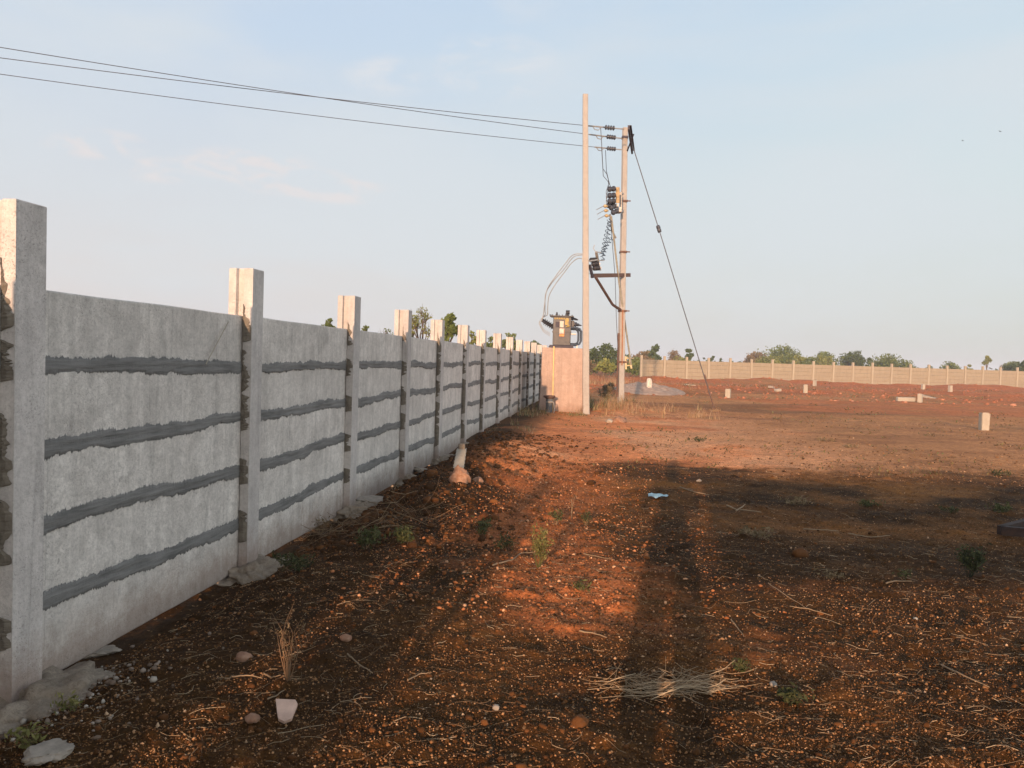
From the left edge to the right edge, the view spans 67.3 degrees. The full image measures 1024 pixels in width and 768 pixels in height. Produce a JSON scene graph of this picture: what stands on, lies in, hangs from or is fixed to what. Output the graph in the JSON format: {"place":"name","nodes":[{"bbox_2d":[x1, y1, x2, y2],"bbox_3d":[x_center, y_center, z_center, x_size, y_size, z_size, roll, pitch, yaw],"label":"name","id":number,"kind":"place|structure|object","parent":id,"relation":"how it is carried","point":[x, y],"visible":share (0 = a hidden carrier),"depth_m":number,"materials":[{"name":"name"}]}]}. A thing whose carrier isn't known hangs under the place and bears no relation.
{"place":"outdoors","nodes":[
{"label":"outdoors","id":0,"kind":"place"},
{"bbox_2d":[0,369,1023,767],"bbox_3d":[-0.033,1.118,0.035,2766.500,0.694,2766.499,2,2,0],"label":"ground","id":1,"kind":"structure","parent":0,"point":[926,413],"depth_m":4.14,"materials":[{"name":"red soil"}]},
{"bbox_2d":[4,721,51,748],"bbox_3d":[-1.595,1.167,2.540,0.132,0.086,0.108,2,2,17],"label":"weed","id":2,"kind":"object","parent":1,"relation":"on","point":[28,742],"visible":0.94,"depth_m":2.53,"materials":[{"name":"green plant"}]},
{"bbox_2d":[22,738,74,765],"bbox_3d":[-1.493,1.183,2.469,0.132,0.030,0.161,7,-1,20],"label":"stone slab","id":3,"kind":"object","parent":1,"relation":"on","point":[54,750],"depth_m":2.45,"materials":[{"name":"stone"}]},
{"bbox_2d":[50,690,82,714],"bbox_3d":[-1.649,1.181,2.845,0.117,0.084,0.109,3,2,41],"label":"weed","id":4,"kind":"object","parent":1,"relation":"on","point":[74,702],"visible":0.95,"depth_m":2.85,"materials":[{"name":"green plant"}]},
{"bbox_2d":[83,645,121,658],"bbox_3d":[-1.945,1.250,3.591,0.224,0.025,0.100,3,5,-25],"label":"stone slab","id":5,"kind":"object","parent":1,"relation":"on","point":[106,650],"depth_m":3.58,"materials":[{"name":"stone"}]},
{"bbox_2d":[0,632,223,763],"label":"gravel","id":6,"kind":"structure","parent":1,"relation":"on","point":[89,694],"depth_m":2.96,"materials":[{"name":"gravel"}]},
{"bbox_2d":[235,651,252,661],"bbox_3d":[-1.135,1.155,3.255,0.071,0.046,0.062,2,2,0],"label":"stone","id":7,"kind":"object","parent":1,"relation":"on","point":[241,656],"visible":0.91,"depth_m":3.23,"materials":[{"name":"stone"}]},
{"bbox_2d":[244,713,259,723],"bbox_3d":[-0.906,1.168,2.683,0.048,0.031,0.045,3,3,44],"label":"stone","id":8,"kind":"object","parent":1,"relation":"on","point":[251,718],"visible":1,"depth_m":2.67,"materials":[{"name":"stone"}]},
{"bbox_2d":[0,199,546,740],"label":"precast wall","id":9,"kind":"structure","parent":1,"relation":"on","point":[152,465],"depth_m":4.07,"materials":[{"name":"concrete"}]},
{"bbox_2d":[276,699,297,723],"bbox_3d":[-0.799,1.148,2.696,0.080,0.012,0.098,7,23,-5],"label":"tile fragment","id":10,"kind":"object","parent":1,"relation":"on","point":[286,709],"visible":1,"depth_m":2.70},
{"bbox_2d":[263,601,313,681],"bbox_3d":[-0.862,1.013,2.983,0.174,0.293,0.147,3,2,33],"label":"weed","id":11,"kind":"object","parent":1,"relation":"on","point":[287,672],"visible":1,"depth_m":2.98,"materials":[{"name":"beige plant"}]},
{"bbox_2d":[272,550,318,572],"bbox_3d":[-1.335,1.071,4.626,0.294,0.134,0.226,3,2,30],"label":"weed","id":12,"kind":"object","parent":1,"relation":"on","point":[295,562],"visible":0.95,"depth_m":4.61,"materials":[{"name":"green plant"}]},
{"bbox_2d":[314,516,338,534],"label":"weed","id":13,"kind":"object","parent":1,"relation":"on","point":[323,525],"visible":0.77,"depth_m":6.14,"materials":[{"name":"green plant"}]},
{"bbox_2d":[321,318,335,327],"bbox_3d":[-5.758,-0.781,24.010,0.490,2.556,0.450,0,2,-40],"label":"tree","id":14,"kind":"object","parent":1,"relation":"on","point":[328,323],"visible":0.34,"depth_m":23.89,"materials":[{"name":"green plant"}]},
{"bbox_2d":[290,496,394,551],"bbox_3d":[-1.635,1.058,6.076,1.312,0.298,1.277,3,2,28],"label":"stem tangle","id":15,"kind":"object","parent":1,"relation":"on","point":[316,532],"visible":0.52,"depth_m":5.99,"materials":[{"name":"plant"}]},
{"bbox_2d":[340,634,351,641],"bbox_3d":[-0.747,1.138,3.447,0.061,0.035,0.046,3,2,24],"label":"stone","id":16,"kind":"object","parent":1,"relation":"on","point":[345,637],"visible":1,"depth_m":3.43,"materials":[{"name":"stone"}]},
{"bbox_2d":[356,495,382,504],"bbox_3d":[-1.312,1.103,7.178,0.480,0.070,0.331,7,4,-20],"label":"stone slab","id":17,"kind":"object","parent":1,"relation":"on","point":[375,499],"depth_m":7.14,"materials":[{"name":"stone"}]},
{"bbox_2d":[354,525,386,549],"bbox_3d":[-0.962,1.039,5.176,0.202,0.170,0.242,3,2,37],"label":"weed","id":18,"kind":"object","parent":1,"relation":"on","point":[367,539],"visible":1,"depth_m":5.15,"materials":[{"name":"green plant"}]},
{"bbox_2d":[339,481,465,537],"bbox_3d":[-0.869,0.999,6.166,1.026,0.377,1.137,2,2,0],"label":"stem tangle","id":19,"kind":"object","parent":1,"relation":"on","point":[407,511],"visible":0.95,"depth_m":6.12,"materials":[{"name":"plant"}]},
{"bbox_2d":[389,525,416,543],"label":"weed","id":20,"kind":"object","parent":1,"relation":"on","point":[401,535],"visible":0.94,"depth_m":5.29,"materials":[{"name":"green plant"}]},
{"bbox_2d":[412,303,432,338],"bbox_3d":[-2.857,-0.967,23.933,1.040,3.105,0.977,3,2,37],"label":"tree","id":21,"kind":"object","parent":1,"relation":"on","point":[423,321],"visible":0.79,"depth_m":23.85,"materials":[{"name":"green plant"}]},
{"bbox_2d":[441,313,457,341],"bbox_3d":[-1.855,-0.703,21.958,0.800,2.732,0.767,2,2,0],"label":"tree","id":22,"kind":"object","parent":1,"relation":"on","point":[451,329],"visible":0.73,"depth_m":21.84,"materials":[{"name":"green plant"}]},
{"bbox_2d":[448,465,470,483],"bbox_3d":[-0.487,0.869,7.218,0.213,0.224,0.194,2,2,0],"label":"rough block","id":23,"kind":"object","parent":1,"relation":"on","point":[459,474],"depth_m":7.14,"materials":[{"name":"stone"}]},
{"bbox_2d":[383,416,535,490],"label":"grass","id":24,"kind":"structure","parent":1,"relation":"on","point":[498,426],"depth_m":14.10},
{"bbox_2d":[453,443,466,467],"bbox_3d":[-0.529,0.728,7.843,0.110,0.201,0.468,2,2,0],"label":"broken post","id":25,"kind":"object","parent":1,"relation":"on","point":[460,454],"visible":0.98,"depth_m":7.85,"materials":[{"name":"concrete"}]},
{"bbox_2d":[469,330,475,344],"bbox_3d":[-1.557,-0.853,29.942,0.716,2.490,0.596,2,2,0],"label":"tree","id":26,"kind":"object","parent":1,"relation":"on","point":[472,336],"visible":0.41,"depth_m":29.93,"materials":[{"name":"green plant"}]},
{"bbox_2d":[472,516,493,534],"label":"weed","id":27,"kind":"object","parent":1,"relation":"on","point":[482,528],"visible":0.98,"depth_m":5.71,"materials":[{"name":"green plant"}]},
{"bbox_2d":[490,531,517,549],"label":"weed","id":28,"kind":"object","parent":1,"relation":"on","point":[507,542],"visible":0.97,"depth_m":5.25,"materials":[{"name":"green plant"}]},
{"bbox_2d":[502,333,516,349],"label":"tree","id":29,"kind":"object","parent":1,"relation":"on","point":[504,340],"visible":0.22,"depth_m":49.73,"materials":[{"name":"green plant"}]},
{"bbox_2d":[0,430,1023,767],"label":"soil clods","id":30,"kind":"object","parent":1,"relation":"on","point":[430,472],"visible":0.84,"depth_m":4.57,"materials":[{"name":"soil"}]},
{"bbox_2d":[0,437,1023,767],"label":"straw litter","id":31,"kind":"object","parent":1,"relation":"on","point":[586,647],"visible":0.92,"depth_m":3.24,"materials":[{"name":"plant"}]},
{"bbox_2d":[513,397,553,417],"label":"grass","id":32,"kind":"structure","parent":1,"relation":"on","point":[526,413],"depth_m":18.61,"materials":[{"name":"plant"}]},
{"bbox_2d":[529,523,553,567],"bbox_3d":[0.180,0.977,4.686,0.157,0.305,0.142,2,2,0],"label":"weed","id":33,"kind":"object","parent":1,"relation":"on","point":[539,543],"visible":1,"depth_m":4.67,"materials":[{"name":"green plant"}]},
{"bbox_2d":[544,395,554,412],"bbox_3d":[0.920,0.561,19.026,0.300,0.570,0.292,2,2,0],"label":"earthing pipe","id":34,"kind":"object","parent":1,"relation":"on","point":[549,401],"visible":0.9,"depth_m":18.95,"materials":[{"name":"metal"}]},
{"bbox_2d":[547,509,563,524],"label":"weed","id":35,"kind":"object","parent":1,"relation":"on","point":[554,515],"visible":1,"depth_m":6.07,"materials":[{"name":"green plant"}]},
{"bbox_2d":[539,346,582,412],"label":"plinth","id":36,"kind":"structure","parent":1,"relation":"on","point":[561,375],"depth_m":19.46,"materials":[{"name":"paint"}]},
{"bbox_2d":[539,310,581,347],"bbox_3d":[1.252,-1.417,19.909,1.128,0.995,0.534,2,2,3],"label":"transformer","id":37,"kind":"object","parent":36,"relation":"on","point":[562,326],"visible":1,"depth_m":19.70,"materials":[{"name":"grey paint"}]},
{"bbox_2d":[542,253,580,319],"bbox_3d":[1.245,-2.438,19.429,1.118,1.687,0.122,3,2,31],"label":"supply cable","id":38,"kind":"object","parent":37,"relation":"attached to","point":[554,278],"visible":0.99,"depth_m":19.50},
{"bbox_2d":[199,445,954,623],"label":"soil crumbs","id":39,"kind":"object","parent":1,"relation":"on","point":[539,605],"visible":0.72,"depth_m":5.14,"materials":[{"name":"soil"}]},
{"bbox_2d":[570,713,589,728],"bbox_3d":[0.235,1.185,2.691,0.064,0.050,0.079,3,2,33],"label":"stone","id":40,"kind":"object","parent":1,"relation":"on","point":[580,720],"visible":0.95,"depth_m":2.68,"materials":[{"name":"stone"}]},
{"bbox_2d":[569,579,591,593],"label":"weed","id":41,"kind":"object","parent":1,"relation":"on","point":[580,585],"visible":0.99,"depth_m":4.22,"materials":[{"name":"green plant"}]},
{"bbox_2d":[576,510,592,525],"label":"weed","id":42,"kind":"object","parent":1,"relation":"on","point":[584,519],"visible":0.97,"depth_m":6.20,"materials":[{"name":"green plant"}]},
{"bbox_2d":[582,94,589,413],"bbox_3d":[1.833,-2.974,19.014,0.429,8.277,0.150,2,2,0],"label":"utility pole","id":43,"kind":"object","parent":1,"relation":"on","point":[585,325],"visible":0.93,"depth_m":18.95,"materials":[{"name":"concrete"}]},
{"bbox_2d":[0,74,591,146],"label":"overhead wire","id":44,"kind":"object","parent":43,"relation":"attached to","point":[281,111],"visible":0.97,"depth_m":18.41,"materials":[{"name":"metal"}]},
{"bbox_2d":[595,146,621,150],"bbox_3d":[2.817,-6.782,22.195,0.980,0.187,0.130,1,2,-24],"label":"strain insulator","id":45,"kind":"object","parent":44,"relation":"attached to","point":[610,148],"visible":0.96,"depth_m":22.18,"materials":[{"name":"ceramic"}]},
{"bbox_2d":[589,359,598,374],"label":"bush","id":46,"kind":"object","parent":1,"relation":"on","point":[592,366],"visible":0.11,"depth_m":59.53,"materials":[{"name":"green plant"}]},
{"bbox_2d":[589,391,615,410],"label":"grass","id":47,"kind":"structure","parent":1,"relation":"on","point":[591,404],"depth_m":20.51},
{"bbox_2d":[596,385,612,400],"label":"bush","id":48,"kind":"object","parent":1,"relation":"on","point":[606,389],"visible":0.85,"depth_m":24.48,"materials":[{"name":"green plant"}]},
{"bbox_2d":[593,358,616,379],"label":"bush","id":49,"kind":"object","parent":1,"relation":"on","point":[605,366],"visible":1,"depth_m":47.81,"materials":[{"name":"green plant"}]},
{"bbox_2d":[589,343,627,375],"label":"tree","id":50,"kind":"object","parent":1,"relation":"on","point":[596,355],"visible":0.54,"depth_m":67.51,"materials":[{"name":"green plant"}]},
{"bbox_2d":[612,415,625,422],"bbox_3d":[2.405,0.806,17.059,0.292,0.220,0.370,3,2,41],"label":"stone","id":51,"kind":"object","parent":1,"relation":"on","point":[618,419],"visible":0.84,"depth_m":16.96,"materials":[{"name":"stone"}]},
{"bbox_2d":[571,392,669,415],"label":"grass","id":52,"kind":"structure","parent":1,"relation":"on","point":[610,405],"depth_m":20.11,"materials":[{"name":"plant"}]},
{"bbox_2d":[616,125,634,401],"bbox_3d":[3.138,-3.073,21.468,0.418,8.046,2.246,2,2,7],"label":"utility pole","id":53,"kind":"object","parent":1,"relation":"on","point":[626,131],"visible":0.92,"depth_m":21.34,"materials":[{"name":"concrete"}]},
{"bbox_2d":[590,134,622,139],"bbox_3d":[2.601,-6.757,21.039,1.130,0.187,0.130,1,2,-27],"label":"strain insulator","id":54,"kind":"object","parent":53,"relation":"attached to","point":[612,137],"visible":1,"depth_m":21.05,"materials":[{"name":"ceramic"}]},
{"bbox_2d":[0,47,589,134],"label":"overhead wire","id":55,"kind":"object","parent":54,"relation":"attached to","point":[275,90],"visible":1,"depth_m":16.92,"materials":[{"name":"metal"}]},
{"bbox_2d":[596,186,623,218],"bbox_3d":[2.767,-4.760,20.494,0.346,1.054,1.859,3,2,28],"label":"isolator switch","id":56,"kind":"object","parent":53,"relation":"attached to","point":[610,204],"visible":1,"depth_m":20.17,"materials":[{"name":"beige paint"}]},
{"bbox_2d":[589,264,630,310],"bbox_3d":[2.582,-2.550,20.460,0.158,1.146,3.125,3,2,27],"label":"support frame","id":57,"kind":"object","parent":53,"relation":"attached to","point":[596,276],"visible":0.97,"depth_m":20.18,"materials":[{"name":"metal"}]},
{"bbox_2d":[589,245,604,270],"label":"fuse bank","id":58,"kind":"structure","parent":57,"relation":"on","point":[595,264],"depth_m":19.29,"materials":[{"name":"metal"}]},
{"bbox_2d":[610,224,618,391],"bbox_3d":[2.749,-2.008,20.861,0.091,4.463,1.129,3,2,26],"label":"earth wire","id":59,"kind":"object","parent":53,"relation":"hanging from","point":[616,315],"visible":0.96,"depth_m":21.24,"materials":[{"name":"metal"}]},
{"bbox_2d":[610,216,631,364],"bbox_3d":[3.023,-2.480,21.233,0.068,3.910,2.265,3,2,26],"label":"operating pipe","id":60,"kind":"object","parent":53,"relation":"attached to","point":[620,286],"visible":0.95,"depth_m":21.00,"materials":[{"name":"metal"}]},
{"bbox_2d":[632,144,714,409],"bbox_3d":[4.551,-3.067,21.731,2.770,7.633,0.120,2,2,-5],"label":"guy wire","id":61,"kind":"object","parent":53,"relation":"attached to","point":[658,227],"visible":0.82,"depth_m":21.73,"materials":[{"name":"metal"}]},
{"bbox_2d":[625,357,639,376],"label":"bush","id":62,"kind":"object","parent":1,"relation":"on","point":[634,371],"visible":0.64,"depth_m":65.53,"materials":[{"name":"green plant"}]},
{"bbox_2d":[631,351,655,374],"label":"tree","id":63,"kind":"object","parent":1,"relation":"on","point":[644,355],"visible":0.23,"depth_m":75.73,"materials":[{"name":"green plant"}]},
{"bbox_2d":[614,382,684,395],"bbox_3d":[5.875,0.184,33.323,3.500,0.531,4.725,2,2,0],"label":"gravel heap","id":64,"kind":"object","parent":1,"relation":"on","point":[641,388],"visible":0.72,"depth_m":32.25,"materials":[{"name":"gravel"}]},
{"bbox_2d":[640,344,661,371],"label":"tree","id":65,"kind":"object","parent":1,"relation":"on","point":[652,353],"visible":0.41,"depth_m":83.52,"materials":[{"name":"green plant"}]},
{"bbox_2d":[589,373,718,389],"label":"grass","id":66,"kind":"structure","parent":1,"relation":"on","point":[612,378],"depth_m":41.80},
{"bbox_2d":[580,656,761,705],"bbox_3d":[0.639,1.201,2.998,0.737,0.172,0.409,2,2,0],"label":"stalk pile","id":67,"kind":"object","parent":1,"relation":"on","point":[677,687],"visible":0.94,"depth_m":3.00,"materials":[{"name":"plant"}]},
{"bbox_2d":[668,350,680,359],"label":"tree","id":68,"kind":"object","parent":1,"relation":"on","point":[673,353],"visible":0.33,"depth_m":87.76,"materials":[{"name":"green plant"}]},
{"bbox_2d":[684,349,693,359],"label":"tree","id":69,"kind":"object","parent":1,"relation":"on","point":[690,355],"visible":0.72,"depth_m":83.72,"materials":[{"name":"green plant"}]},
{"bbox_2d":[660,405,719,419],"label":"grass","id":70,"kind":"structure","parent":1,"relation":"on","point":[694,415],"depth_m":19.09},
{"bbox_2d":[732,657,751,672],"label":"weed","id":71,"kind":"object","parent":1,"relation":"on","point":[743,667],"visible":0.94,"depth_m":3.20,"materials":[{"name":"green plant"}]},
{"bbox_2d":[467,400,1023,486],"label":"gravel","id":72,"kind":"structure","parent":1,"relation":"on","point":[808,451],"depth_m":11.89,"materials":[{"name":"gravel"}]},
{"bbox_2d":[732,525,775,539],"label":"weed","id":73,"kind":"object","parent":1,"relation":"on","point":[746,529],"visible":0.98,"depth_m":5.80,"materials":[{"name":"green plant"}]},
{"bbox_2d":[743,351,766,366],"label":"tree","id":74,"kind":"object","parent":1,"relation":"on","point":[755,355],"visible":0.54,"depth_m":99.50,"materials":[{"name":"green plant"}]},
{"bbox_2d":[755,355,780,363],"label":"bush","id":75,"kind":"object","parent":1,"relation":"on","point":[769,358],"visible":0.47,"depth_m":89.52,"materials":[{"name":"green plant"}]},
{"bbox_2d":[753,343,801,358],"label":"tree","id":76,"kind":"object","parent":1,"relation":"on","point":[786,351],"visible":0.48,"depth_m":103.07,"materials":[{"name":"green plant"}]},
{"bbox_2d":[544,376,1023,477],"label":"ground cover","id":77,"kind":"object","parent":1,"relation":"on","point":[715,464],"visible":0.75,"depth_m":13.55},
{"bbox_2d":[784,355,803,363],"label":"bush","id":78,"kind":"object","parent":1,"relation":"on","point":[798,359],"visible":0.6,"depth_m":89.57,"materials":[{"name":"green plant"}]},
{"bbox_2d":[776,681,814,708],"bbox_3d":[1.085,1.200,2.947,0.155,0.098,0.146,2,2,0],"label":"weed","id":79,"kind":"object","parent":1,"relation":"on","point":[788,693],"visible":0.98,"depth_m":2.92,"materials":[{"name":"green plant"}]},
{"bbox_2d":[778,493,816,505],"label":"weed","id":80,"kind":"object","parent":1,"relation":"on","point":[794,501],"visible":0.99,"depth_m":7.41,"materials":[{"name":"green plant"}]},
{"bbox_2d":[792,547,808,557],"bbox_3d":[1.941,1.142,5.177,0.123,0.078,0.104,0,2,-41],"label":"stone","id":81,"kind":"object","parent":1,"relation":"on","point":[801,552],"visible":0.89,"depth_m":5.14,"materials":[{"name":"stone"}]},
{"bbox_2d":[589,375,1023,406],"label":"soil clods","id":82,"kind":"object","parent":1,"relation":"on","point":[883,396],"visible":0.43,"depth_m":37.36,"materials":[{"name":"soil"}]},
{"bbox_2d":[798,357,820,368],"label":"bush","id":83,"kind":"object","parent":1,"relation":"on","point":[809,360],"visible":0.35,"depth_m":89.57,"materials":[{"name":"green plant"}]},
{"bbox_2d":[627,354,1008,377],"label":"distant scrub","id":84,"kind":"object","parent":1,"relation":"on","point":[831,372],"depth_m":168.55,"materials":[{"name":"green plant"}]},
{"bbox_2d":[814,354,827,368],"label":"bush","id":85,"kind":"object","parent":1,"relation":"on","point":[819,361],"visible":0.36,"depth_m":91.50,"materials":[{"name":"green plant"}]},
{"bbox_2d":[812,351,843,365],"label":"tree","id":86,"kind":"object","parent":1,"relation":"on","point":[828,354],"visible":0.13,"depth_m":95.32,"materials":[{"name":"green plant"}]},
{"bbox_2d":[640,355,1023,387],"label":"precast wall","id":87,"kind":"structure","parent":1,"relation":"on","point":[711,369],"depth_m":63.75,"materials":[{"name":"concrete"}]},
{"bbox_2d":[813,566,850,580],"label":"weed","id":88,"kind":"object","parent":1,"relation":"on","point":[833,575],"visible":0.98,"depth_m":4.60,"materials":[{"name":"green plant"}]},
{"bbox_2d":[839,350,867,369],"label":"tree","id":89,"kind":"object","parent":1,"relation":"on","point":[849,358],"visible":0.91,"depth_m":97.42,"materials":[{"name":"green plant"}]},
{"bbox_2d":[857,499,885,506],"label":"weed","id":90,"kind":"object","parent":1,"relation":"on","point":[865,503],"visible":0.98,"depth_m":7.43,"materials":[{"name":"green plant"}]},
{"bbox_2d":[863,353,903,377],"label":"tree","id":91,"kind":"object","parent":1,"relation":"on","point":[885,361],"visible":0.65,"depth_m":95.35,"materials":[{"name":"green plant"}]},
{"bbox_2d":[892,568,912,578],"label":"weed","id":92,"kind":"object","parent":1,"relation":"on","point":[905,574],"visible":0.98,"depth_m":4.62,"materials":[{"name":"green plant"}]},
{"bbox_2d":[896,397,914,401],"bbox_3d":[16.451,0.640,32.118,0.750,0.170,0.180,2,5,-2],"label":"concrete slab","id":93,"kind":"object","parent":1,"relation":"on","point":[909,399],"depth_m":32.03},
{"bbox_2d":[900,360,920,371],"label":"bush","id":94,"kind":"object","parent":1,"relation":"on","point":[905,364],"visible":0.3,"depth_m":93.51,"materials":[{"name":"green plant"}]},
{"bbox_2d":[937,504,959,513],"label":"weed","id":95,"kind":"object","parent":1,"relation":"on","point":[952,507],"visible":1,"depth_m":7.07,"materials":[{"name":"green plant"}]},
{"bbox_2d":[939,361,961,372],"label":"tree","id":96,"kind":"object","parent":1,"relation":"on","point":[951,365],"visible":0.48,"depth_m":99.57,"materials":[{"name":"green plant"}]},
{"bbox_2d":[940,664,988,686],"bbox_3d":[1.876,1.217,3.220,0.048,0.037,0.283,1,2,-7],"label":"stick","id":97,"kind":"object","parent":1,"relation":"on","point":[944,666],"visible":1,"depth_m":3.18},
{"bbox_2d":[954,543,992,577],"bbox_3d":[2.858,1.090,4.765,0.203,0.238,0.158,3,2,33],"label":"weed","id":98,"kind":"object","parent":1,"relation":"on","point":[967,562],"visible":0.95,"depth_m":4.74,"materials":[{"name":"green plant"}]},
{"bbox_2d":[978,412,989,430],"bbox_3d":[11.028,0.910,17.953,0.181,0.495,0.181,2,2,8],"label":"marker post","id":99,"kind":"object","parent":1,"relation":"on","point":[984,422],"visible":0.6,"depth_m":17.87,"materials":[{"name":"concrete"}]},
{"bbox_2d":[982,355,991,373],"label":"tree","id":100,"kind":"object","parent":1,"relation":"on","point":[988,359],"visible":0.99,"depth_m":91.75,"materials":[{"name":"green plant"}]},
{"bbox_2d":[984,500,1012,512],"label":"weed","id":101,"kind":"object","parent":1,"relation":"on","point":[998,507],"visible":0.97,"depth_m":7.20,"materials":[{"name":"green plant"}]},
{"bbox_2d":[984,468,1013,476],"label":"weed","id":102,"kind":"object","parent":1,"relation":"on","point":[999,472],"visible":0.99,"depth_m":10.05,"materials":[{"name":"green plant"}]},
{"bbox_2d":[1000,361,1018,384],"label":"bush","id":103,"kind":"object","parent":1,"relation":"on","point":[1006,366],"visible":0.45,"depth_m":91.98,"materials":[{"name":"green plant"}]},
{"bbox_2d":[997,519,1023,536],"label":"concrete slab","id":104,"kind":"object","parent":1,"relation":"on","point":[1015,528],"visible":1,"depth_m":6.11,"materials":[{"name":"concrete"}]},
{"bbox_2d":[1010,360,1023,374],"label":"tree","id":105,"kind":"object","parent":1,"relation":"on","point":[1020,366],"visible":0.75,"depth_m":87.79,"materials":[{"name":"green plant"}]},
{"bbox_2d":[0,0,1023,369],"label":"sky","id":106,"kind":"structure","parent":0,"point":[813,184],"materials":[{"name":"blue"}]},
{"bbox_3d":[-33.485,-3.535,6.244,0.171,7.922,2.600,2,2,0],"label":"utility pole","id":107,"kind":"object","parent":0,"visible":0},
{"bbox_2d":[0,57,582,125],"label":"overhead wire","id":108,"kind":"object","parent":107,"relation":"attached to","point":[279,92],"visible":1,"depth_m":17.09,"materials":[{"name":"metal"}]},
{"bbox_2d":[588,125,623,130],"bbox_3d":[2.456,-6.694,20.100,1.080,0.187,0.130,1,2,-21],"label":"strain insulator","id":109,"kind":"object","parent":108,"relation":"attached to","point":[608,127],"visible":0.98,"depth_m":20.10,"materials":[{"name":"ceramic"}]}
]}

